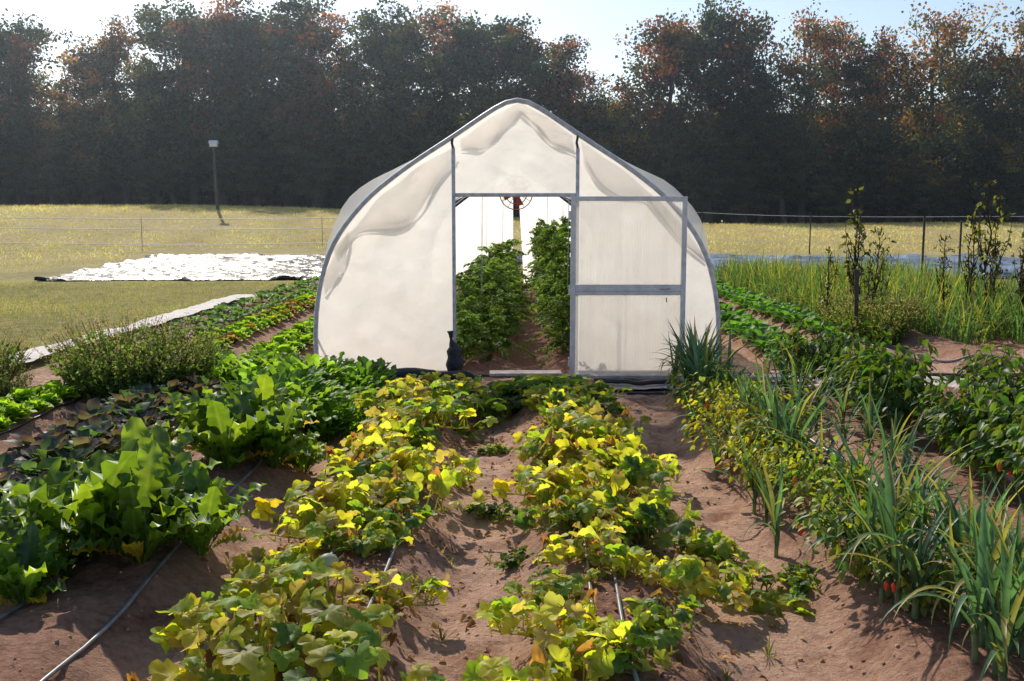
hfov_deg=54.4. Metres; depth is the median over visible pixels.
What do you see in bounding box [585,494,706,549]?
squash plant
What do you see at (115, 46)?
tree
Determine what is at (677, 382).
pepper plant
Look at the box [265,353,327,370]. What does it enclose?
mustard green plant
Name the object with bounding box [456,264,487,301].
tomato plant
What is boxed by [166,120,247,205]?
tree
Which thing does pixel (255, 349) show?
lettuce
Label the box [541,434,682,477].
squash plant
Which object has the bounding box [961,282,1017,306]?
onion clump
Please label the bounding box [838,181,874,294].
okra plant
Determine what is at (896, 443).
leek plant
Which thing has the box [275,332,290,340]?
lettuce
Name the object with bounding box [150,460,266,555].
leafy green plant
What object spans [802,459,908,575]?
leek plant
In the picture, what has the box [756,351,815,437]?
leek plant
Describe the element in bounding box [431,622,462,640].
weed
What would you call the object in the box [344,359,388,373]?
mustard green plant
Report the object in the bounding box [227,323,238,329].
lettuce
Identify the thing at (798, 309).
spinach plant
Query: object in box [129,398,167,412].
bok choy plant
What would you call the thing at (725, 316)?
spinach plant
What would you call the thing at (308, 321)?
lettuce
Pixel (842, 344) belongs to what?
pepper plant
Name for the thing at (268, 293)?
collard plant
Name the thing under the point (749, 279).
onion clump
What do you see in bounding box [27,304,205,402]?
herb bush
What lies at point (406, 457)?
squash plant
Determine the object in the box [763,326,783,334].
spinach plant
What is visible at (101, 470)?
leafy green plant
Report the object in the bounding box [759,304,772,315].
spinach plant
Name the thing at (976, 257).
okra plant
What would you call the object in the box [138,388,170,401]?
bok choy plant
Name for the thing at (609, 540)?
squash plant
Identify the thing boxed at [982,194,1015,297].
okra plant
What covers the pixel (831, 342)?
pepper plant
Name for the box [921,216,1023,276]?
garden fence
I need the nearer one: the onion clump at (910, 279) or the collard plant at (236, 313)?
the collard plant at (236, 313)
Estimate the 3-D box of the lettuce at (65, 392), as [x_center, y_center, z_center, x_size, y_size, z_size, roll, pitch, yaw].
[-4.150,0.480,9.210,0.321,0.151,0.333,-2,7,-19]
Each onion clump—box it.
[710,249,749,278]
[711,253,730,278]
[714,261,733,281]
[714,263,731,281]
[715,248,749,276]
[718,260,748,285]
[719,252,769,290]
[720,255,758,286]
[724,255,764,286]
[729,257,765,285]
[729,262,761,291]
[738,267,777,295]
[741,259,799,293]
[744,251,791,278]
[746,264,788,296]
[749,252,795,282]
[751,253,807,286]
[751,270,791,299]
[758,255,820,291]
[765,260,818,303]
[765,275,797,304]
[767,267,813,300]
[771,271,824,310]
[775,268,818,307]
[776,257,845,293]
[777,251,824,273]
[779,264,845,303]
[782,259,825,286]
[783,262,867,298]
[789,271,861,314]
[789,275,845,313]
[795,280,848,314]
[796,253,841,276]
[804,251,840,269]
[807,277,849,313]
[808,266,877,301]
[810,286,860,311]
[813,246,861,268]
[813,257,848,283]
[818,258,876,287]
[819,264,863,303]
[834,262,918,307]
[834,265,867,282]
[836,265,908,299]
[849,271,903,300]
[856,250,886,270]
[861,260,916,278]
[867,269,925,292]
[872,263,926,300]
[872,273,935,328]
[873,248,911,272]
[873,264,904,284]
[878,282,954,328]
[881,256,950,283]
[883,268,923,293]
[884,255,929,274]
[885,255,907,276]
[885,262,912,281]
[888,269,962,310]
[888,270,936,293]
[890,268,956,310]
[891,249,939,278]
[898,259,946,288]
[904,256,931,279]
[906,268,983,323]
[906,271,966,304]
[906,290,952,330]
[908,255,958,279]
[911,281,963,335]
[912,284,1009,345]
[917,286,960,316]
[919,262,954,283]
[919,264,980,293]
[919,268,979,309]
[920,265,954,288]
[921,294,969,335]
[923,258,972,280]
[924,269,963,295]
[924,286,1015,343]
[936,287,988,320]
[936,287,998,319]
[937,267,977,303]
[937,275,1002,330]
[947,258,996,284]
[947,280,1016,332]
[951,266,1018,301]
[954,281,1023,341]
[956,284,1022,334]
[957,274,1017,293]
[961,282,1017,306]
[964,283,1023,338]
[969,259,1016,292]
[978,297,1015,333]
[987,273,1019,311]
[992,291,1023,344]
[995,266,1021,313]
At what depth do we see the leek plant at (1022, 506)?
3.81 m
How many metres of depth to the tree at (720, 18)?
80.01 m
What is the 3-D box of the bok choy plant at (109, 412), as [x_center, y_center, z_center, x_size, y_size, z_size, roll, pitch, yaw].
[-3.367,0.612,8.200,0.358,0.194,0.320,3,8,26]
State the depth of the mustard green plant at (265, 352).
10.99 m
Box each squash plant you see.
[127,664,219,680]
[149,590,299,680]
[199,602,431,680]
[218,555,366,652]
[220,553,330,595]
[225,543,322,593]
[251,471,419,536]
[253,500,376,556]
[319,525,413,557]
[320,426,436,480]
[329,450,424,507]
[339,402,431,445]
[339,465,486,523]
[345,416,434,452]
[345,442,480,490]
[346,568,449,620]
[351,380,454,425]
[351,499,437,542]
[364,416,442,459]
[370,375,447,401]
[378,395,498,433]
[385,371,481,395]
[399,671,446,680]
[420,378,506,411]
[436,461,484,487]
[448,420,484,441]
[462,637,655,680]
[464,500,526,524]
[466,390,528,423]
[470,386,519,398]
[473,373,578,400]
[474,586,622,680]
[477,443,509,455]
[492,458,625,509]
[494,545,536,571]
[502,565,607,610]
[506,373,600,399]
[511,493,601,534]
[513,428,591,462]
[520,382,587,415]
[525,397,651,432]
[525,426,653,483]
[530,388,590,412]
[532,517,644,577]
[538,400,617,439]
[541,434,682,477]
[548,373,631,400]
[551,460,672,536]
[554,410,633,450]
[559,605,678,679]
[578,390,626,413]
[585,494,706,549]
[591,422,647,448]
[592,450,680,495]
[603,547,752,610]
[622,588,703,639]
[672,527,749,563]
[693,557,813,618]
[777,559,820,601]
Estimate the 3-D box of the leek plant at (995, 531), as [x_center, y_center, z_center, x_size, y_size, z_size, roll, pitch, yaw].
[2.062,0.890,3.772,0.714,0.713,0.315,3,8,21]
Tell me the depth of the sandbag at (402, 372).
11.15 m
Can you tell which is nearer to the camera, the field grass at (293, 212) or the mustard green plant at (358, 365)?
the mustard green plant at (358, 365)
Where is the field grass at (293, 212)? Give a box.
[0,203,1023,262]
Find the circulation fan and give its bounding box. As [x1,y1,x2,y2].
[500,197,531,209]
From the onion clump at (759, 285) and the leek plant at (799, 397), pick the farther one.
the onion clump at (759, 285)
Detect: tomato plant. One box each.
[456,256,489,295]
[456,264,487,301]
[456,266,512,320]
[456,274,488,336]
[456,276,490,330]
[456,295,486,357]
[456,298,486,358]
[456,309,490,368]
[463,277,495,311]
[469,289,536,359]
[470,261,521,318]
[471,312,512,361]
[472,256,495,266]
[475,264,522,336]
[477,246,496,260]
[478,286,503,335]
[479,253,497,258]
[479,299,528,351]
[483,262,536,335]
[485,248,524,307]
[485,258,536,308]
[488,243,520,289]
[489,271,528,332]
[491,256,531,304]
[495,244,534,299]
[503,261,530,309]
[504,239,527,287]
[520,228,536,276]
[521,227,570,346]
[524,226,541,288]
[524,229,553,308]
[524,295,569,358]
[525,218,546,279]
[525,238,539,288]
[528,238,553,321]
[528,240,548,300]
[529,219,567,298]
[531,228,568,319]
[534,225,570,336]
[535,294,569,367]
[536,224,559,312]
[540,223,570,312]
[541,215,570,323]
[550,257,570,335]
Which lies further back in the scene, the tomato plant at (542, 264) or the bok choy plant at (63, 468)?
the tomato plant at (542, 264)
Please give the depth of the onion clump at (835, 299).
16.69 m
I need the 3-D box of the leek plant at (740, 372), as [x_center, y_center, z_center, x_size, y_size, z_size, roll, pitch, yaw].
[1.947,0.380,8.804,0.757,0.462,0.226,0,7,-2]
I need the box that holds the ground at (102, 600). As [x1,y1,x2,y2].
[0,206,1023,680]
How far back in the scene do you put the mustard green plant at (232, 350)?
11.21 m
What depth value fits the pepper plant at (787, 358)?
11.63 m
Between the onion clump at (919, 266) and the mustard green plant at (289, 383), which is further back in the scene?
the onion clump at (919, 266)
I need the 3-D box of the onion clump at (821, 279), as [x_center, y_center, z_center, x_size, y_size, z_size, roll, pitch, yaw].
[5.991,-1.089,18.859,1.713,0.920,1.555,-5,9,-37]
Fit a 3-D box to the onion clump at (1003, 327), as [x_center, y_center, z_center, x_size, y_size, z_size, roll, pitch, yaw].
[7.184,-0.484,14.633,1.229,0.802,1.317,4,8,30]
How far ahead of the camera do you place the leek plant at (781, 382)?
9.67 m
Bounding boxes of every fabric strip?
[9,294,256,362]
[594,376,962,391]
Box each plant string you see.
[481,210,481,250]
[482,197,482,244]
[486,198,486,230]
[567,219,568,288]
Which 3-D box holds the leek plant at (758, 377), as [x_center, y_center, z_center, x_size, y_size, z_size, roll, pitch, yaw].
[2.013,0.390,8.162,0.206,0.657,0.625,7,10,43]
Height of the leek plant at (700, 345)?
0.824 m
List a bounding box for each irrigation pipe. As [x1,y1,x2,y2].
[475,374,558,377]
[605,379,670,385]
[627,392,774,394]
[734,373,1015,376]
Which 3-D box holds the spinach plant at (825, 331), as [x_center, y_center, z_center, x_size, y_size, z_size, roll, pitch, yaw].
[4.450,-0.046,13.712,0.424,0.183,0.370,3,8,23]
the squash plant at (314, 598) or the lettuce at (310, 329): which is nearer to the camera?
the squash plant at (314, 598)
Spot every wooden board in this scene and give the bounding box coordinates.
[490,370,561,375]
[588,372,682,378]
[731,373,816,379]
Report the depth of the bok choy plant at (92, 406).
8.03 m
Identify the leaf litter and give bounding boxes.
[51,399,815,680]
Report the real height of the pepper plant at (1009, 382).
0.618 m
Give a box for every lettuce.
[0,397,14,409]
[0,401,36,419]
[0,413,15,430]
[6,387,38,402]
[25,397,53,412]
[27,385,47,396]
[38,391,62,404]
[42,380,66,391]
[46,384,81,399]
[195,330,217,340]
[210,325,230,335]
[210,338,231,349]
[218,336,233,345]
[224,332,242,343]
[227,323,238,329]
[231,329,249,339]
[234,321,244,326]
[237,327,253,334]
[239,319,251,323]
[241,322,259,332]
[245,316,259,322]
[247,346,265,355]
[252,314,263,320]
[254,321,269,328]
[254,340,276,349]
[255,322,263,331]
[260,309,274,314]
[260,314,280,324]
[260,317,274,325]
[270,306,281,312]
[270,335,288,343]
[272,343,297,354]
[275,309,292,317]
[275,313,287,320]
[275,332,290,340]
[279,302,292,308]
[280,328,296,334]
[282,306,297,314]
[287,332,313,345]
[288,339,307,349]
[290,320,312,328]
[291,305,305,311]
[291,323,309,333]
[293,294,309,300]
[294,297,306,303]
[297,302,307,310]
[303,325,313,333]
[305,300,314,307]
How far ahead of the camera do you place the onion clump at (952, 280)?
18.57 m
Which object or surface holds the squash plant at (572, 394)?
on the ground at (102, 600)
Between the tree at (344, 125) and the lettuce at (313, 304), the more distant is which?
the tree at (344, 125)
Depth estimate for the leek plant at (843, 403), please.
8.04 m
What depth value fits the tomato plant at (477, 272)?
14.76 m
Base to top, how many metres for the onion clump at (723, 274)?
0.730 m
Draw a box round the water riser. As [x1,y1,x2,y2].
[852,269,863,335]
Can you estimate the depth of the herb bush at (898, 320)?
14.11 m
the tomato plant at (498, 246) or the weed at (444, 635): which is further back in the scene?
the tomato plant at (498, 246)
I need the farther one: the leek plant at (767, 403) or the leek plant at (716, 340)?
the leek plant at (716, 340)
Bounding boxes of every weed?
[221,551,236,565]
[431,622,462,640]
[440,556,461,566]
[483,553,498,562]
[670,609,704,633]
[672,470,682,481]
[716,658,740,679]
[753,634,778,659]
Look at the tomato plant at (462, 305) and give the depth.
12.63 m
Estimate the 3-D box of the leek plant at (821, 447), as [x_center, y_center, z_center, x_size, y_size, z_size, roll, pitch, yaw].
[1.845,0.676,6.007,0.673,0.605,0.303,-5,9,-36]
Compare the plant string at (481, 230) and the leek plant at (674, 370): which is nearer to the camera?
the leek plant at (674, 370)
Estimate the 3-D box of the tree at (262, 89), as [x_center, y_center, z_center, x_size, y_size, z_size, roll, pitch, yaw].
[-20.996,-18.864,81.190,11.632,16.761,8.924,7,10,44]
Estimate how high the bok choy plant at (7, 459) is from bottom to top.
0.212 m
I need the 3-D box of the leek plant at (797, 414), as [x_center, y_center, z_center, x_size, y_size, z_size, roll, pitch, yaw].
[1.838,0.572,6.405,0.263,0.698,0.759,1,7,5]
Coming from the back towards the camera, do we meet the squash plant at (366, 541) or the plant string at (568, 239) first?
the plant string at (568, 239)
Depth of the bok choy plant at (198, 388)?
8.95 m
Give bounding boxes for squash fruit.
[320,553,342,568]
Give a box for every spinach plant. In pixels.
[716,281,728,284]
[719,290,734,298]
[719,302,732,310]
[720,311,737,324]
[721,318,751,332]
[722,291,737,298]
[724,285,739,289]
[727,308,750,315]
[727,325,745,335]
[729,294,748,305]
[731,293,749,298]
[731,312,748,320]
[732,286,744,293]
[733,297,746,307]
[733,325,754,336]
[736,289,750,293]
[738,328,768,339]
[740,296,763,305]
[740,314,759,319]
[743,328,775,340]
[744,300,759,310]
[747,292,763,297]
[747,336,778,351]
[748,301,766,309]
[748,319,772,328]
[751,302,772,311]
[754,323,775,328]
[756,297,771,302]
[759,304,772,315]
[761,299,777,305]
[762,348,783,358]
[763,305,783,316]
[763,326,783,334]
[764,339,789,350]
[771,306,794,316]
[771,332,787,341]
[773,309,794,322]
[781,303,795,306]
[783,312,799,323]
[787,312,811,325]
[790,306,811,311]
[792,315,823,329]
[806,320,834,330]
[814,314,826,321]
[817,322,848,336]
[823,330,849,341]
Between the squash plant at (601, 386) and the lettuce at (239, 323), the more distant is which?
the lettuce at (239, 323)
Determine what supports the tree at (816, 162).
on the ground at (102, 600)
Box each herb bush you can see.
[0,325,35,382]
[0,354,38,402]
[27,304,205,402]
[36,300,192,390]
[84,311,234,385]
[814,281,931,346]
[831,280,931,330]
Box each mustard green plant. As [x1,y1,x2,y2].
[195,360,245,384]
[202,354,259,365]
[208,351,263,388]
[208,357,266,389]
[209,346,246,363]
[213,373,293,403]
[219,354,265,364]
[221,367,278,392]
[222,362,292,393]
[224,356,270,383]
[238,343,293,364]
[243,363,330,402]
[249,355,272,366]
[251,350,282,366]
[252,361,333,380]
[255,352,306,366]
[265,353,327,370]
[275,356,349,384]
[278,375,349,413]
[279,378,306,398]
[288,354,355,383]
[295,378,339,397]
[297,389,361,436]
[301,351,352,366]
[302,412,357,442]
[325,388,380,436]
[330,383,360,404]
[335,370,390,399]
[335,372,363,386]
[336,361,376,386]
[340,383,378,404]
[343,356,374,371]
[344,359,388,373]
[347,356,402,396]
[347,386,378,408]
[355,359,401,397]
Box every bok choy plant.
[0,451,26,476]
[0,466,27,481]
[0,467,16,486]
[0,479,30,497]
[3,429,55,458]
[10,460,48,478]
[11,438,44,459]
[15,435,75,463]
[17,470,48,481]
[19,462,69,475]
[23,424,68,445]
[39,448,93,471]
[42,419,84,434]
[55,433,70,452]
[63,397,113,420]
[64,435,111,459]
[67,424,110,437]
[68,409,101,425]
[68,428,100,440]
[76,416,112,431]
[89,437,120,453]
[97,428,121,450]
[99,403,122,416]
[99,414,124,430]
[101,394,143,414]
[106,389,136,404]
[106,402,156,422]
[108,417,155,432]
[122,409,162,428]
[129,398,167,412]
[131,383,161,392]
[131,392,167,410]
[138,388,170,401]
[140,410,169,425]
[154,379,186,393]
[155,392,190,416]
[155,406,176,421]
[161,381,193,392]
[178,383,214,398]
[186,375,221,390]
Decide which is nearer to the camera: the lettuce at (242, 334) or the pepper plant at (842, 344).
the pepper plant at (842, 344)
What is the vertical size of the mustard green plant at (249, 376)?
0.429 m
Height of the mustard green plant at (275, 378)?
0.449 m
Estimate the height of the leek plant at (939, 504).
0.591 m
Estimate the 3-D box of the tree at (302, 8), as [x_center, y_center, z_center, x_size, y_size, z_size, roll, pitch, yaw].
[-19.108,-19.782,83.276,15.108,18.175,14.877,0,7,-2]
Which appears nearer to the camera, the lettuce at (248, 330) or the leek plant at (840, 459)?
the leek plant at (840, 459)
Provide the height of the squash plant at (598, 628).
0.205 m
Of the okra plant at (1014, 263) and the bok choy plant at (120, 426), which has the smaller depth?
the bok choy plant at (120, 426)
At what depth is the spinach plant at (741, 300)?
19.01 m
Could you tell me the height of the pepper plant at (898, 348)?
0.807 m
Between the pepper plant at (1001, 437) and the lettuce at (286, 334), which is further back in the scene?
the lettuce at (286, 334)
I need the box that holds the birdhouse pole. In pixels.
[208,140,218,210]
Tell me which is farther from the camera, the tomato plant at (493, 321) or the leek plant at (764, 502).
the tomato plant at (493, 321)
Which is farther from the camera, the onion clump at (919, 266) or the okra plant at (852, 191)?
the onion clump at (919, 266)
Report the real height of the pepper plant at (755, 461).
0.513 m
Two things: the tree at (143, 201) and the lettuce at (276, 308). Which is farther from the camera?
the tree at (143, 201)
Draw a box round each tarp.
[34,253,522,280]
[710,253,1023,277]
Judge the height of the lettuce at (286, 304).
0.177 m
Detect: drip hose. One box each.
[0,396,85,434]
[0,455,205,619]
[40,455,266,680]
[273,546,336,647]
[352,420,436,649]
[550,426,604,680]
[590,495,639,680]
[799,432,927,527]
[863,343,1022,366]
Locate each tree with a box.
[0,7,71,204]
[0,32,57,205]
[0,145,44,204]
[17,77,98,204]
[20,146,72,204]
[29,44,136,204]
[56,14,170,204]
[84,59,234,204]
[99,91,146,204]
[121,0,265,205]
[142,0,280,204]
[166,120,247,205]
[168,0,361,207]
[201,9,325,205]
[223,120,261,206]
[248,11,365,208]
[299,47,377,198]
[300,119,345,208]
[309,22,431,182]
[324,118,421,188]
[332,169,363,203]
[343,0,492,178]
[371,0,484,156]
[388,9,564,197]
[407,138,467,203]
[457,90,470,122]
[462,20,562,112]
[479,24,590,123]
[513,197,519,208]
[530,57,613,150]
[559,104,583,126]
[572,85,655,162]
[592,97,673,167]
[595,83,683,179]
[601,13,743,188]
[631,155,681,179]
[643,0,773,223]
[651,105,686,182]
[664,142,761,223]
[678,4,805,223]
[685,112,732,215]
[723,57,809,223]
[751,94,792,219]
[759,0,874,222]
[769,14,870,223]
[784,102,830,221]
[802,27,950,223]
[810,25,908,223]
[838,95,881,216]
[864,151,962,221]
[866,0,1014,222]
[877,100,944,222]
[903,1,1023,222]
[934,37,1023,221]
[963,0,1023,223]
[963,139,1023,222]
[979,132,1009,222]
[980,132,1023,214]
[995,14,1023,179]
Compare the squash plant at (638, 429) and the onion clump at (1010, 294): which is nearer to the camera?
the squash plant at (638, 429)
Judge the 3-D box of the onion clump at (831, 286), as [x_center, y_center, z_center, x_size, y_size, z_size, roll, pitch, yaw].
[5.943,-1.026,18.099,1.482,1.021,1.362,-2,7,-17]
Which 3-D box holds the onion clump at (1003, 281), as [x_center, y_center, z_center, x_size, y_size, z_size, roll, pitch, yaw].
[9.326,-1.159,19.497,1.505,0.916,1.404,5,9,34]
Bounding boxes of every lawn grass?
[0,227,1020,272]
[0,280,297,352]
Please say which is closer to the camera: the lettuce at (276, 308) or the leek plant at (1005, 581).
the leek plant at (1005, 581)
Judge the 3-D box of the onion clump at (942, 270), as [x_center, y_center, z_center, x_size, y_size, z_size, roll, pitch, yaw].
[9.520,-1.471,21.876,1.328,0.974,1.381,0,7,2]
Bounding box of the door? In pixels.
[568,196,687,378]
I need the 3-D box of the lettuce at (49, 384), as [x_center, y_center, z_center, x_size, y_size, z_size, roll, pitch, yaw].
[-4.399,0.453,9.559,0.265,0.133,0.274,6,9,41]
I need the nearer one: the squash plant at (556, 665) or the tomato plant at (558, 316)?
the squash plant at (556, 665)
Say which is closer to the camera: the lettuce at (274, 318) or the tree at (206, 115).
the lettuce at (274, 318)
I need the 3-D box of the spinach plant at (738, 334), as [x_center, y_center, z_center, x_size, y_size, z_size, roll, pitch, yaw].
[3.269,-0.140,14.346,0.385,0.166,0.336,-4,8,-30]
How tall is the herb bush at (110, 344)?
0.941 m
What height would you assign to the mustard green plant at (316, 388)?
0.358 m
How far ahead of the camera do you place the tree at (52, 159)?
77.97 m
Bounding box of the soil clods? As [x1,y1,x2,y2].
[2,381,1018,680]
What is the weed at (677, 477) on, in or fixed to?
on the ground at (102, 600)
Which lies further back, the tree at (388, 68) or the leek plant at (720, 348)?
the tree at (388, 68)
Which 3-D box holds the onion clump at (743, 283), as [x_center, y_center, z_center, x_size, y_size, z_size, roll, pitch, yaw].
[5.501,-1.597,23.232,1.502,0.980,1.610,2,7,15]
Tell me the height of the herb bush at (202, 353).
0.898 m
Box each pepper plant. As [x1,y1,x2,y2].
[661,362,718,408]
[671,367,759,420]
[674,380,767,460]
[693,358,767,409]
[698,379,800,437]
[712,407,829,490]
[714,388,825,463]
[758,435,870,506]
[763,322,814,372]
[775,436,934,536]
[776,308,853,389]
[794,482,944,588]
[808,321,877,388]
[811,321,897,395]
[827,327,906,409]
[836,347,916,418]
[844,320,949,436]
[846,348,923,426]
[865,523,994,617]
[882,341,911,362]
[908,368,998,448]
[922,365,1023,476]
[924,367,1023,455]
[944,358,1023,489]
[953,339,1023,391]
[969,344,1023,409]
[972,372,1023,503]
[991,391,1023,493]
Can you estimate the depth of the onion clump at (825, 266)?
22.36 m
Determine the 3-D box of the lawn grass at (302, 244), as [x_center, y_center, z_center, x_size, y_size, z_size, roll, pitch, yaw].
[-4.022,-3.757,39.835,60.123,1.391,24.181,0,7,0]
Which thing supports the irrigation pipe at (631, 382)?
on the fabric strip at (817, 383)
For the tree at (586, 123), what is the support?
on the ground at (102, 600)
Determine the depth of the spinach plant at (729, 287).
21.80 m
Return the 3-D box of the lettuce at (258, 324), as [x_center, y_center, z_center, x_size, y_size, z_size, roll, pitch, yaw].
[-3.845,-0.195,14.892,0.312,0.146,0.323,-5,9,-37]
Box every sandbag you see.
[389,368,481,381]
[446,331,462,370]
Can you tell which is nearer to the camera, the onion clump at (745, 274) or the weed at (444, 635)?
the weed at (444, 635)
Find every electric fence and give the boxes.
[0,217,336,246]
[696,208,1023,253]
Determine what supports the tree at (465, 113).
on the ground at (102, 600)
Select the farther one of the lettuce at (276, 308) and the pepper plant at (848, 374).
the lettuce at (276, 308)
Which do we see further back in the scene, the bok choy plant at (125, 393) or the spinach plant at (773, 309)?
the spinach plant at (773, 309)
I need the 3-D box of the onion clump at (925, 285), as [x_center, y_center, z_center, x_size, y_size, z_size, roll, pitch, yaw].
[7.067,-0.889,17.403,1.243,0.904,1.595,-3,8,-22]
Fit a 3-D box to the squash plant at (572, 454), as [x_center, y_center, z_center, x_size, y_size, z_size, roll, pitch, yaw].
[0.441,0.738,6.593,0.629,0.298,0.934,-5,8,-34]
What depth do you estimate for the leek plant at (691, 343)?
9.72 m
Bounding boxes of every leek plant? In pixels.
[650,348,726,370]
[656,331,723,387]
[658,315,722,379]
[658,319,740,380]
[661,319,733,385]
[661,320,726,367]
[661,333,688,388]
[667,317,730,364]
[667,322,734,387]
[668,322,725,357]
[670,402,754,443]
[671,310,750,365]
[671,320,726,361]
[673,340,744,385]
[675,391,702,443]
[678,330,725,375]
[680,326,742,372]
[689,326,751,385]
[690,360,774,382]
[690,410,810,514]
[693,321,755,383]
[700,416,727,480]
[701,404,785,486]
[705,332,727,386]
[721,387,867,469]
[722,342,782,404]
[723,370,783,423]
[726,366,792,421]
[727,357,826,445]
[727,368,762,414]
[728,346,779,423]
[730,354,802,407]
[732,367,837,421]
[734,377,756,404]
[742,334,821,400]
[743,373,791,467]
[743,448,784,557]
[744,446,810,527]
[753,385,844,472]
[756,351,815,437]
[769,349,830,406]
[771,335,838,403]
[771,346,843,407]
[777,336,808,404]
[778,381,848,424]
[778,410,861,472]
[780,385,829,471]
[786,374,838,434]
[786,446,935,572]
[793,403,936,491]
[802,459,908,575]
[814,386,876,439]
[814,423,931,514]
[819,371,854,432]
[823,426,911,499]
[823,448,877,498]
[829,499,944,602]
[830,376,900,455]
[830,504,974,618]
[837,430,925,596]
[840,392,934,466]
[847,408,935,483]
[849,457,967,539]
[850,419,929,494]
[850,440,974,518]
[857,394,883,439]
[864,408,914,467]
[865,453,923,518]
[866,472,940,609]
[881,477,1008,662]
[893,449,964,553]
[896,452,975,494]
[897,482,940,577]
[899,469,1023,552]
[901,463,1009,553]
[903,452,957,528]
[910,515,1023,675]
[912,482,1023,542]
[916,463,999,568]
[922,540,1023,648]
[927,551,976,622]
[929,514,1022,627]
[931,490,1023,613]
[934,486,1010,581]
[935,541,1023,579]
[942,474,1022,538]
[945,489,1023,609]
[945,505,1021,648]
[949,499,1023,646]
[949,585,1023,680]
[951,480,1023,542]
[951,503,1023,614]
[961,478,1023,580]
[961,499,1023,648]
[985,493,1023,658]
[997,513,1023,617]
[1000,524,1023,680]
[1011,476,1023,514]
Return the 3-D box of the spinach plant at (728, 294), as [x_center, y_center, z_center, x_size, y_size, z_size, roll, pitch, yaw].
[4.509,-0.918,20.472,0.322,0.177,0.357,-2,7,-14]
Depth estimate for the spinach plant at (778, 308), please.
16.63 m
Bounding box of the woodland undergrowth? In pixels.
[0,90,1021,223]
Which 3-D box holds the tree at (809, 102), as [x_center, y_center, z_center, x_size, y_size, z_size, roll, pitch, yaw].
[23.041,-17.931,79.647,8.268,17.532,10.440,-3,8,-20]
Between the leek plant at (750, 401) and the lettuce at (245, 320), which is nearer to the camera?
the leek plant at (750, 401)
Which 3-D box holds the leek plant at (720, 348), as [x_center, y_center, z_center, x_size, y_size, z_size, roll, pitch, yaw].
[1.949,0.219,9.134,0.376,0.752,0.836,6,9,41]
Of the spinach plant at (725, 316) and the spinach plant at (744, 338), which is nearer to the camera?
the spinach plant at (744, 338)
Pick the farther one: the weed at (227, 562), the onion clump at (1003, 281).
the onion clump at (1003, 281)
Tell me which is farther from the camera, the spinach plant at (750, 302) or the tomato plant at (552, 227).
the spinach plant at (750, 302)
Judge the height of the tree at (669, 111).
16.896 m
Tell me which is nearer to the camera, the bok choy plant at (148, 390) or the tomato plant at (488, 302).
the bok choy plant at (148, 390)
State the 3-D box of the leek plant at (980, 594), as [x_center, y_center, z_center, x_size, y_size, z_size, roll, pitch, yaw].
[1.700,0.874,3.724,0.329,0.702,0.790,6,9,42]
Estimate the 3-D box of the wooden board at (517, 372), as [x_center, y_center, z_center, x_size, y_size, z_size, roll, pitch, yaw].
[0.150,0.365,11.129,0.800,0.030,0.240,0,7,-2]
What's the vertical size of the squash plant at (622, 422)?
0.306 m
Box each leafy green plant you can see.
[0,439,187,559]
[0,474,76,553]
[0,512,105,600]
[0,521,75,606]
[48,448,120,476]
[51,439,220,563]
[68,416,233,492]
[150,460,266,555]
[153,387,253,457]
[169,379,279,470]
[183,386,237,403]
[212,374,318,445]
[231,401,322,468]
[278,434,333,473]
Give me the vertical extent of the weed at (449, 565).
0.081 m
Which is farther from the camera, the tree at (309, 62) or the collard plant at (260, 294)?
the tree at (309, 62)
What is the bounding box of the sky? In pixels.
[0,0,1023,127]
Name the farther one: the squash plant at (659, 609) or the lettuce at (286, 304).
the lettuce at (286, 304)
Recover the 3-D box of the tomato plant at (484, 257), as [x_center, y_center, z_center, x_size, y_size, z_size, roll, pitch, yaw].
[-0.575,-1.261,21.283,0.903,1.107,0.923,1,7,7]
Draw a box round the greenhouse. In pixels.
[313,98,720,378]
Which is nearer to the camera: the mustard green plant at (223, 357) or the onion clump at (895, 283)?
the mustard green plant at (223, 357)
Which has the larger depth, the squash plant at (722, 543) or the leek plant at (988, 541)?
the squash plant at (722, 543)
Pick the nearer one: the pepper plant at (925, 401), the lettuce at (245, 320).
the pepper plant at (925, 401)
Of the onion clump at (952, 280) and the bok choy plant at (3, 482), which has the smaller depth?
the bok choy plant at (3, 482)
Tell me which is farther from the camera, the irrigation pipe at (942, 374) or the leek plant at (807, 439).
the irrigation pipe at (942, 374)
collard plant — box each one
[167,319,185,327]
[167,328,191,339]
[180,327,194,333]
[181,317,199,324]
[189,315,205,322]
[189,325,208,334]
[196,319,220,330]
[199,310,218,319]
[202,314,226,324]
[213,305,229,314]
[218,302,233,312]
[219,312,235,321]
[230,303,241,310]
[231,310,247,320]
[233,299,250,307]
[235,297,252,302]
[237,307,251,317]
[246,309,257,315]
[249,297,260,303]
[251,303,266,312]
[253,290,270,300]
[264,290,273,298]
[268,298,284,304]
[271,294,286,300]
[272,288,283,293]
[273,284,289,292]
[282,293,295,301]
[290,281,304,287]
[294,288,309,293]
[300,279,313,284]
[300,285,315,289]
[311,276,318,282]
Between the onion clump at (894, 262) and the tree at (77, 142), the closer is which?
the onion clump at (894, 262)
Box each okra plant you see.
[819,247,839,306]
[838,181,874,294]
[842,215,868,297]
[861,259,878,309]
[867,226,896,310]
[875,247,892,296]
[933,234,954,315]
[958,215,984,309]
[961,221,985,301]
[972,173,1006,328]
[981,238,1000,318]
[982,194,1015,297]
[1010,247,1023,315]
[1011,232,1023,315]
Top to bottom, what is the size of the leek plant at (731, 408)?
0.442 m
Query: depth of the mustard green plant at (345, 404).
8.34 m
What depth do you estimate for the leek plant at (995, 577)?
3.76 m
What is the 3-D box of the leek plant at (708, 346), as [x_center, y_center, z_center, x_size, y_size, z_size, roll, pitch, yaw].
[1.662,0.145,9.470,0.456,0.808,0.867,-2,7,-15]

